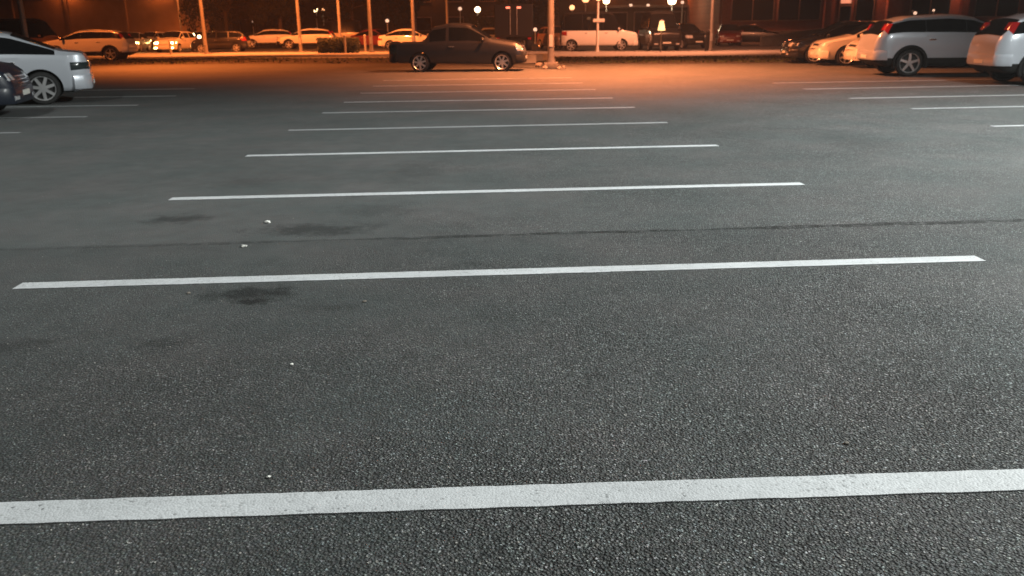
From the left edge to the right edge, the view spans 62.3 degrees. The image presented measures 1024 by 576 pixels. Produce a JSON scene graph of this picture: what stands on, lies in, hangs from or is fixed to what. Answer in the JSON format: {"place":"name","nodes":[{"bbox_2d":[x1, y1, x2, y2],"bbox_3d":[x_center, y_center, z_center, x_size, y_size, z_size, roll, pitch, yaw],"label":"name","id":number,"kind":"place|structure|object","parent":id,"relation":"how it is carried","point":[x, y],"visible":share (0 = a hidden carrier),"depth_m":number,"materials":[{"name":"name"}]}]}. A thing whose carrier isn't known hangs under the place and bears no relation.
{"place":"outdoors","nodes":[
{"label":"outdoors","id":0,"kind":"place"},
{"bbox_2d":[87,50,779,58],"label":"footpath","id":1,"kind":"structure","parent":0,"point":[386,54],"depth_m":46.96,"materials":[{"name":"concrete"}]},
{"bbox_2d":[0,18,61,41],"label":"parked van","id":2,"kind":"object","parent":1,"relation":"on","point":[40,30],"visible":0.24,"depth_m":50.08,"materials":[{"name":"brown paint"}]},
{"bbox_2d":[168,40,171,54],"bbox_3d":[-21.762,-15.338,53.901,0.170,0.910,0.170,-1,17,0],"label":"bollard","id":3,"kind":"object","parent":1,"relation":"on","point":[170,47],"visible":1,"depth_m":53.85,"materials":[{"name":"concrete"}]},
{"bbox_2d":[199,0,211,53],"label":"street lamp","id":4,"kind":"object","parent":1,"relation":"on","point":[206,51],"visible":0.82,"depth_m":53.81,"materials":[{"name":"metal"}]},
{"bbox_2d":[295,0,302,51],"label":"street lamp","id":5,"kind":"object","parent":1,"relation":"on","point":[299,28],"visible":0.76,"depth_m":55.10,"materials":[{"name":"metal"}]},
{"bbox_2d":[316,37,360,52],"bbox_3d":[-10.721,-15.008,52.317,2.608,1.008,1.020,-1,17,0],"label":"hedge","id":6,"kind":"object","parent":1,"relation":"on","point":[334,44],"visible":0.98,"depth_m":52.04,"materials":[{"name":"green plant"}]},
{"bbox_2d":[343,34,346,52],"bbox_3d":[-10.234,-14.962,51.861,0.170,1.110,0.170,-1,17,0],"label":"bollard","id":7,"kind":"object","parent":1,"relation":"on","point":[344,38],"visible":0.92,"depth_m":51.80,"materials":[{"name":"concrete"}]},
{"bbox_2d":[367,0,373,51],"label":"street lamp","id":8,"kind":"object","parent":1,"relation":"on","point":[370,27],"visible":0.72,"depth_m":52.88,"materials":[{"name":"metal"}]},
{"bbox_2d":[593,0,604,51],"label":"globe lamp","id":9,"kind":"object","parent":1,"relation":"on","point":[597,20],"visible":1,"depth_m":47.98,"materials":[{"name":"white metal"}]},
{"bbox_2d":[658,19,664,51],"bbox_3d":[7.967,-13.442,45.195,0.370,1.727,0.370,6,18,21],"label":"lantern post","id":10,"kind":"object","parent":1,"relation":"on","point":[661,27],"visible":0.87,"depth_m":44.96,"materials":[{"name":"yellow glass"}]},
{"bbox_2d":[704,30,709,50],"bbox_3d":[10.760,-13.591,46.521,0.310,1.108,0.310,-1,17,0],"label":"bollard","id":11,"kind":"object","parent":1,"relation":"on","point":[707,37],"visible":0.94,"depth_m":46.41,"materials":[{"name":"black plastic"}]},
{"bbox_2d":[709,0,714,50],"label":"street lamp","id":12,"kind":"object","parent":1,"relation":"on","point":[711,24],"visible":0.78,"depth_m":46.14,"materials":[{"name":"metal"}]},
{"bbox_2d":[101,55,776,62],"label":"kerb","id":13,"kind":"structure","parent":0,"point":[388,57],"depth_m":40.04,"materials":[{"name":"grey concrete"}]},
{"bbox_2d":[136,42,781,52],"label":"parking lot","id":14,"kind":"structure","parent":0,"point":[535,47],"depth_m":60.55,"materials":[{"name":"grey asphalt"}]},
{"bbox_2d":[127,32,150,51],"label":"parked car","id":15,"kind":"object","parent":14,"relation":"on","point":[142,40],"visible":0.45,"depth_m":64.60,"materials":[{"name":"black metal"}]},
{"bbox_2d":[144,32,163,47],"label":"parked car","id":16,"kind":"object","parent":14,"relation":"on","point":[152,36],"visible":0.35,"depth_m":80.57,"materials":[{"name":"black metal"}]},
{"bbox_2d":[154,31,195,52],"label":"parked car","id":17,"kind":"object","parent":14,"relation":"on","point":[180,40],"visible":0.91,"depth_m":61.20,"materials":[{"name":"beige paint"}]},
{"bbox_2d":[194,31,211,38],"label":"parked car","id":18,"kind":"object","parent":14,"relation":"on","point":[199,33],"visible":0.12,"depth_m":77.52,"materials":[{"name":"black paint"}]},
{"bbox_2d":[191,30,251,51],"bbox_3d":[-20.702,-17.557,60.216,3.986,1.494,2.037,-2,17,-5],"label":"parked car","id":19,"kind":"object","parent":14,"relation":"on","point":[236,41],"visible":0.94,"depth_m":59.50,"materials":[{"name":"black paint"}]},
{"bbox_2d":[178,0,267,31],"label":"tree","id":20,"kind":"object","parent":14,"relation":"on","point":[210,6],"visible":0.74,"depth_m":77.97,"materials":[{"name":"green plant"}]},
{"bbox_2d":[219,0,306,46],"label":"tree","id":21,"kind":"object","parent":14,"relation":"on","point":[258,27],"visible":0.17,"depth_m":81.52,"materials":[{"name":"green plant"}]},
{"bbox_2d":[248,29,290,48],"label":"parked car","id":22,"kind":"object","parent":14,"relation":"on","point":[266,37],"visible":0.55,"depth_m":71.93,"materials":[{"name":"white paint"}]},
{"bbox_2d":[247,0,310,31],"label":"tree","id":23,"kind":"object","parent":14,"relation":"on","point":[275,10],"visible":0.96,"depth_m":74.59,"materials":[{"name":"green plant"}]},
{"bbox_2d":[276,28,335,48],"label":"parked car","id":24,"kind":"object","parent":14,"relation":"on","point":[308,35],"visible":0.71,"depth_m":66.70,"materials":[{"name":"beige paint"}]},
{"bbox_2d":[336,0,341,36],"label":"street lamp","id":25,"kind":"object","parent":14,"relation":"on","point":[339,22],"visible":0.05,"depth_m":55.76,"materials":[{"name":"metal"}]},
{"bbox_2d":[322,20,362,38],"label":"parked van","id":26,"kind":"object","parent":14,"relation":"on","point":[349,28],"visible":0.26,"depth_m":75.23,"materials":[{"name":"beige paint"}]},
{"bbox_2d":[311,0,394,27],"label":"tree","id":27,"kind":"object","parent":14,"relation":"on","point":[350,5],"visible":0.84,"depth_m":79.34,"materials":[{"name":"green plant"}]},
{"bbox_2d":[363,35,366,51],"bbox_3d":[-9.592,-15.985,55.263,0.170,1.060,0.170,-1,17,0],"label":"bollard","id":28,"kind":"object","parent":14,"relation":"on","point":[365,49],"visible":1,"depth_m":55.23,"materials":[{"name":"concrete"}]},
{"bbox_2d":[350,29,388,47],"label":"parked car","id":29,"kind":"object","parent":14,"relation":"on","point":[376,33],"visible":0.34,"depth_m":67.29,"materials":[{"name":"red paint"}]},
{"bbox_2d":[374,0,426,30],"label":"tree","id":30,"kind":"object","parent":14,"relation":"on","point":[399,6],"visible":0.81,"depth_m":82.84,"materials":[{"name":"green plant"}]},
{"bbox_2d":[378,28,427,48],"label":"parked car","id":31,"kind":"object","parent":14,"relation":"on","point":[402,35],"visible":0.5,"depth_m":61.24,"materials":[{"name":"beige paint"}]},
{"bbox_2d":[411,0,415,41],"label":"street lamp","id":32,"kind":"object","parent":14,"relation":"on","point":[413,22],"visible":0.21,"depth_m":53.45,"materials":[{"name":"metal"}]},
{"bbox_2d":[445,0,447,23],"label":"street lamp","id":33,"kind":"object","parent":14,"relation":"on","point":[446,2],"depth_m":70.12,"materials":[{"name":"metal"}]},
{"bbox_2d":[135,49,779,53],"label":"kerb","id":34,"kind":"structure","parent":14,"relation":"on","point":[387,51],"depth_m":50.46,"materials":[{"name":"grey concrete"}]},
{"bbox_2d":[466,9,493,28],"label":"shrub","id":35,"kind":"object","parent":14,"relation":"on","point":[481,23],"visible":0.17,"depth_m":67.43,"materials":[{"name":"green plant"}]},
{"bbox_2d":[481,27,494,37],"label":"parked car","id":36,"kind":"object","parent":14,"relation":"on","point":[490,31],"visible":0.06,"depth_m":57.00,"materials":[{"name":"grey paint"}]},
{"bbox_2d":[494,4,532,50],"bbox_3d":[0.086,-16.443,53.579,2.300,2.750,5.960,-1,17,0],"label":"box truck","id":37,"kind":"object","parent":14,"relation":"on","point":[513,22],"visible":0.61,"depth_m":50.68,"materials":[{"name":"black paint"}]},
{"bbox_2d":[496,0,558,28],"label":"tree","id":38,"kind":"object","parent":14,"relation":"on","point":[540,10],"visible":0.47,"depth_m":84.98,"materials":[{"name":"green plant"}]},
{"bbox_2d":[537,26,577,48],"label":"parked car","id":39,"kind":"object","parent":14,"relation":"on","point":[542,36],"visible":0.38,"depth_m":57.53,"materials":[{"name":"brown paint"}]},
{"bbox_2d":[560,11,637,50],"bbox_3d":[5.267,-15.625,51.487,4.686,2.285,2.150,-1,17,0],"label":"parked van","id":40,"kind":"object","parent":14,"relation":"on","point":[577,29],"visible":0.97,"depth_m":50.68,"materials":[{"name":"white paint"}]},
{"bbox_2d":[603,0,609,10],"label":"globe lamp","id":41,"kind":"object","parent":14,"relation":"on","point":[606,2],"visible":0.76,"depth_m":81.39,"materials":[{"name":"white glass"}]},
{"bbox_2d":[638,10,681,50],"bbox_3d":[8.857,-15.497,50.921,2.150,2.285,4.686,-1,17,-2],"label":"parked van","id":42,"kind":"object","parent":14,"relation":"on","point":[649,33],"visible":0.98,"depth_m":49.71,"materials":[{"name":"black paint"}]},
{"bbox_2d":[668,0,675,10],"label":"globe lamp","id":43,"kind":"object","parent":14,"relation":"on","point":[671,2],"visible":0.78,"depth_m":81.32,"materials":[{"name":"white glass"}]},
{"bbox_2d":[662,23,705,48],"bbox_3d":[11.130,-16.392,55.008,2.035,1.553,4.536,-5,18,-14],"label":"parked car","id":44,"kind":"object","parent":14,"relation":"on","point":[692,34],"visible":0.54,"depth_m":53.31,"materials":[{"name":"black paint"}]},
{"bbox_2d":[715,24,743,45],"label":"parked car","id":45,"kind":"object","parent":14,"relation":"on","point":[728,33],"visible":1,"depth_m":59.86,"materials":[{"name":"red paint"}]},
{"bbox_2d":[728,24,779,44],"bbox_3d":[17.662,-18.726,62.523,4.486,1.464,2.097,5,18,19],"label":"parked car","id":46,"kind":"object","parent":14,"relation":"on","point":[752,32],"visible":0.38,"depth_m":61.74,"materials":[{"name":"black paint"}]},
{"bbox_2d":[760,28,823,45],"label":"ramp wall","id":47,"kind":"structure","parent":14,"relation":"on","point":[774,39],"depth_m":60.23,"materials":[{"name":"concrete"}]},
{"bbox_2d":[89,55,860,64],"bbox_3d":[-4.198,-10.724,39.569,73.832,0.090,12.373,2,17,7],"label":"grass","id":48,"kind":"structure","parent":0,"point":[705,58],"depth_m":37.43,"materials":[{"name":"green"}]},
{"bbox_2d":[43,29,137,60],"bbox_3d":[-22.132,-12.670,44.147,4.586,1.583,2.160,-2,17,-6],"label":"parked car","id":49,"kind":"object","parent":48,"relation":"on","point":[109,45],"visible":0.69,"depth_m":43.41,"materials":[{"name":"white paint"}]},
{"bbox_2d":[528,54,542,60],"bbox_3d":[0.966,-9.593,35.270,0.619,0.300,0.259,-7,18,-19],"label":"kerb stone","id":50,"kind":"object","parent":48,"relation":"on","point":[540,57],"visible":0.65,"depth_m":35.20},
{"bbox_2d":[537,53,546,60],"bbox_3d":[1.327,-9.832,36.034,0.622,0.300,0.275,6,18,21],"label":"kerb stone","id":51,"kind":"object","parent":48,"relation":"on","point":[544,56],"visible":0.22,"depth_m":35.88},
{"bbox_2d":[147,41,808,64],"bbox_3d":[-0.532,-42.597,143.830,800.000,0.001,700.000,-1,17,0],"label":"ground","id":52,"kind":"structure","parent":0,"point":[567,63],"depth_m":33.20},
{"bbox_2d":[0,0,232,37],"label":"rendered building","id":53,"kind":"structure","parent":52,"relation":"on","point":[62,18],"depth_m":91.21,"materials":[{"name":"brown"}]},
{"bbox_2d":[177,0,181,30],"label":"street lamp","id":54,"kind":"object","parent":52,"relation":"on","point":[178,7],"visible":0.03,"depth_m":87.85,"materials":[{"name":"metal"}]},
{"bbox_2d":[230,0,547,40],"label":"dark building","id":55,"kind":"structure","parent":52,"relation":"on","point":[431,14],"depth_m":98.96,"materials":[{"name":"brown"}]},
{"bbox_2d":[239,19,255,33],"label":"window","id":56,"kind":"structure","parent":55,"relation":"in","point":[246,27],"depth_m":99.27,"materials":[{"name":"brown glass"}]},
{"bbox_2d":[283,19,295,32],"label":"window","id":57,"kind":"structure","parent":55,"relation":"in","point":[287,25],"depth_m":99.20,"materials":[{"name":"brown"}]},
{"bbox_2d":[415,17,431,30],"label":"window","id":58,"kind":"structure","parent":55,"relation":"in","point":[422,23],"depth_m":99.20,"materials":[{"name":"brown glass"}]},
{"bbox_2d":[448,0,462,1],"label":"window","id":59,"kind":"structure","parent":55,"relation":"in","point":[448,0],"depth_m":98.45,"materials":[{"name":"brown glass"}]},
{"bbox_2d":[448,16,463,22],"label":"window","id":60,"kind":"structure","parent":55,"relation":"in","point":[450,19],"depth_m":99.08,"materials":[{"name":"brown glass"}]},
{"bbox_2d":[479,0,495,1],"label":"window","id":61,"kind":"structure","parent":55,"relation":"in","point":[479,0],"depth_m":98.48,"materials":[{"name":"brown glass"}]},
{"bbox_2d":[554,0,688,35],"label":"canopy building","id":62,"kind":"structure","parent":52,"relation":"on","point":[627,14],"depth_m":88.39,"materials":[{"name":"brown"}]},
{"bbox_2d":[610,12,627,30],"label":"window","id":63,"kind":"structure","parent":62,"relation":"in","point":[622,17],"depth_m":88.64,"materials":[{"name":"brown glass"}]},
{"bbox_2d":[634,12,643,34],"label":"window","id":64,"kind":"structure","parent":62,"relation":"in","point":[637,15],"depth_m":88.70,"materials":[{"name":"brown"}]},
{"bbox_2d":[672,11,685,23],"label":"window","id":65,"kind":"structure","parent":62,"relation":"in","point":[677,14],"depth_m":88.60,"materials":[{"name":"brown glass"}]},
{"bbox_2d":[687,0,1023,41],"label":"brick building","id":66,"kind":"structure","parent":52,"relation":"on","point":[783,16],"depth_m":74.23,"materials":[{"name":"brown brick"}]},
{"bbox_2d":[730,0,774,21],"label":"window","id":67,"kind":"structure","parent":66,"relation":"in","point":[741,10],"depth_m":74.19,"materials":[{"name":"brown glass"}]},
{"bbox_2d":[777,0,821,20],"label":"window","id":68,"kind":"structure","parent":66,"relation":"in","point":[788,10],"depth_m":74.19,"materials":[{"name":"brown glass"}]},
{"bbox_2d":[838,5,851,21],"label":"window","id":69,"kind":"structure","parent":66,"relation":"in","point":[845,11],"depth_m":74.26,"materials":[{"name":"brown glass"}]},
{"bbox_2d":[854,0,875,20],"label":"window","id":70,"kind":"structure","parent":66,"relation":"in","point":[864,9],"depth_m":74.21,"materials":[{"name":"brown glass"}]},
{"bbox_2d":[909,0,951,14],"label":"window","id":71,"kind":"structure","parent":66,"relation":"in","point":[922,7],"depth_m":74.13,"materials":[{"name":"brown glass"}]},
{"bbox_2d":[973,0,1020,17],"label":"window","id":72,"kind":"structure","parent":66,"relation":"in","point":[982,8],"depth_m":74.21,"materials":[{"name":"brown glass"}]},
{"bbox_2d":[0,62,1023,575],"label":"parking lot","id":73,"kind":"structure","parent":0,"point":[750,360],"depth_m":4.09,"materials":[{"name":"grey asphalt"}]},
{"bbox_2d":[0,61,34,110],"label":"parked car","id":74,"kind":"object","parent":73,"relation":"on","point":[16,86],"visible":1,"depth_m":14.13,"materials":[{"name":"black paint"}]},
{"bbox_2d":[17,0,28,37],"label":"street lamp","id":75,"kind":"object","parent":73,"relation":"on","point":[22,18],"depth_m":35.00,"materials":[{"name":"metal"}]},
{"bbox_2d":[1,116,86,117],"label":"parking line","id":76,"kind":"object","parent":73,"relation":"on","point":[39,117],"visible":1,"depth_m":14.22,"materials":[{"name":"paint"}]},
{"bbox_2d":[0,31,94,104],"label":"parked car","id":77,"kind":"object","parent":73,"relation":"on","point":[53,73],"visible":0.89,"depth_m":16.71,"materials":[{"name":"silver metal"}]},
{"bbox_2d":[16,105,127,106],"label":"parking line","id":78,"kind":"object","parent":73,"relation":"on","point":[86,105],"visible":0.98,"depth_m":16.38,"materials":[{"name":"paint"}]},
{"bbox_2d":[59,96,148,97],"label":"parking line","id":79,"kind":"object","parent":73,"relation":"on","point":[115,96],"visible":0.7,"depth_m":18.64,"materials":[{"name":"paint"}]},
{"bbox_2d":[389,23,526,71],"bbox_3d":[-1.778,-8.090,28.395,4.536,1.553,2.035,1,17,5],"label":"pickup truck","id":80,"kind":"object","parent":73,"relation":"on","point":[458,43],"visible":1,"depth_m":27.66,"materials":[{"name":"black paint"}]},
{"bbox_2d":[344,98,593,102],"bbox_3d":[-0.639,-3.684,16.591,5.267,0.003,0.124,-2,17,-3],"label":"parking line","id":81,"kind":"object","parent":73,"relation":"on","point":[471,100],"visible":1,"depth_m":16.58,"materials":[{"name":"paint"}]},
{"bbox_2d":[401,83,553,85],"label":"parking line","id":82,"kind":"object","parent":73,"relation":"on","point":[476,84],"visible":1,"depth_m":21.26,"materials":[{"name":"paint"}]},
{"bbox_2d":[383,77,571,80],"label":"parking line","id":83,"kind":"object","parent":73,"relation":"on","point":[456,79],"visible":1,"depth_m":23.62,"materials":[{"name":"paint"}]},
{"bbox_2d":[288,122,667,130],"bbox_3d":[-0.444,-2.310,12.092,5.408,0.003,0.124,-2,17,-4],"label":"parking line","id":84,"kind":"object","parent":73,"relation":"on","point":[476,126],"visible":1,"depth_m":12.08,"materials":[{"name":"paint"}]},
{"bbox_2d":[323,107,634,112],"bbox_3d":[-0.549,-3.054,14.528,5.355,0.003,0.124,-2,17,-3],"label":"parking line","id":85,"kind":"object","parent":73,"relation":"on","point":[477,110],"visible":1,"depth_m":14.52,"materials":[{"name":"paint"}]},
{"bbox_2d":[245,145,717,156],"bbox_3d":[-0.293,-1.571,9.668,5.385,0.003,0.124,-2,17,-4],"label":"parking line","id":86,"kind":"object","parent":73,"relation":"on","point":[480,150],"visible":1,"depth_m":9.65,"materials":[{"name":"paint"}]},
{"bbox_2d":[169,182,804,199],"bbox_3d":[-0.158,-0.828,7.234,5.405,0.003,0.124,-2,17,-3],"label":"parking line","id":87,"kind":"object","parent":73,"relation":"on","point":[480,191],"visible":1,"depth_m":7.22,"materials":[{"name":"paint"}]},
{"bbox_2d":[390,89,595,92],"bbox_3d":[-0.743,-4.401,18.940,5.267,0.003,0.104,-2,17,-3],"label":"parking line","id":88,"kind":"object","parent":73,"relation":"on","point":[480,91],"visible":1,"depth_m":18.94,"materials":[{"name":"paint"}]},
{"bbox_2d":[13,256,985,288],"bbox_3d":[0.013,-0.093,4.824,5.492,0.003,0.124,-2,17,-3],"label":"parking line","id":89,"kind":"object","parent":73,"relation":"on","point":[387,275],"visible":1,"depth_m":4.81,"materials":[{"name":"paint"}]},
{"bbox_2d":[0,469,1023,524],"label":"parking line","id":90,"kind":"object","parent":73,"relation":"on","point":[334,502],"visible":1,"depth_m":2.50,"materials":[{"name":"paint"}]},
{"bbox_2d":[535,62,542,66],"bbox_3d":[0.990,-8.133,30.793,0.269,0.167,0.271,-13,21,-34],"label":"rock","id":91,"kind":"object","parent":73,"relation":"on","point":[538,64],"visible":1,"depth_m":30.71,"materials":[{"name":"beige stone"}]},
{"bbox_2d":[544,63,557,68],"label":"concrete block","id":92,"kind":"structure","parent":73,"relation":"on","point":[552,66],"depth_m":28.92,"materials":[{"name":"grey concrete"}]},
{"bbox_2d":[544,0,557,63],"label":"street lamp","id":93,"kind":"object","parent":92,"relation":"on","point":[550,51],"visible":1,"depth_m":28.75,"materials":[{"name":"grey metal"}]},
{"bbox_2d":[549,35,552,46],"bbox_3d":[1.327,-8.412,28.797,0.120,0.400,0.028,-1,17,0],"label":"access door","id":94,"kind":"structure","parent":93,"relation":"in","point":[550,36],"depth_m":28.79,"materials":[{"name":"white metal"}]},
{"bbox_2d":[780,21,866,63],"bbox_3d":[12.301,-9.054,31.122,4.486,1.464,2.097,1,17,6],"label":"parked car","id":95,"kind":"object","parent":73,"relation":"on","point":[798,48],"visible":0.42,"depth_m":30.56,"materials":[{"name":"black paint"}]},
{"bbox_2d":[808,20,880,65],"bbox_3d":[12.662,-8.451,29.136,4.486,1.464,2.097,1,17,6],"label":"parked car","id":96,"kind":"object","parent":73,"relation":"on","point":[830,50],"visible":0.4,"depth_m":28.64,"materials":[{"name":"beige paint"}]},
{"bbox_2d":[795,79,988,82],"bbox_3d":[9.048,-5.045,20.642,5.516,0.003,0.109,-2,17,-4],"label":"parking line","id":97,"kind":"object","parent":73,"relation":"on","point":[909,80],"visible":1,"depth_m":20.65,"materials":[{"name":"paint"}]},
{"bbox_2d":[843,40,972,67],"bbox_3d":[13.130,-7.842,27.128,4.486,1.464,2.097,1,17,6],"label":"parked car","id":98,"kind":"object","parent":73,"relation":"on","point":[850,51],"visible":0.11,"depth_m":27.33,"materials":[{"name":"beige paint"}]},
{"bbox_2d":[822,85,1014,88],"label":"parking line","id":99,"kind":"object","parent":73,"relation":"on","point":[904,87],"visible":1,"depth_m":18.56,"materials":[{"name":"paint"}]},
{"bbox_2d":[856,14,987,75],"bbox_3d":[11.920,-6.612,22.953,4.586,1.583,2.160,1,17,5],"label":"parked car","id":100,"kind":"object","parent":73,"relation":"on","point":[910,45],"visible":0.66,"depth_m":22.22,"materials":[{"name":"silver metal"}]},
{"bbox_2d":[851,95,1010,98],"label":"parking line","id":101,"kind":"object","parent":73,"relation":"on","point":[938,96],"visible":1,"depth_m":16.06,"materials":[{"name":"paint"}]},
{"bbox_2d":[911,106,1023,108],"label":"parking line","id":102,"kind":"object","parent":73,"relation":"on","point":[967,107],"visible":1,"depth_m":13.90,"materials":[{"name":"paint"}]},
{"bbox_2d":[966,13,1023,81],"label":"parked car","id":103,"kind":"object","parent":73,"relation":"on","point":[996,50],"visible":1,"depth_m":18.63,"materials":[{"name":"silver metal"}]},
{"bbox_2d":[993,125,1023,126],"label":"parking line","id":104,"kind":"object","parent":73,"relation":"on","point":[1007,125],"visible":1,"depth_m":11.38,"materials":[{"name":"paint"}]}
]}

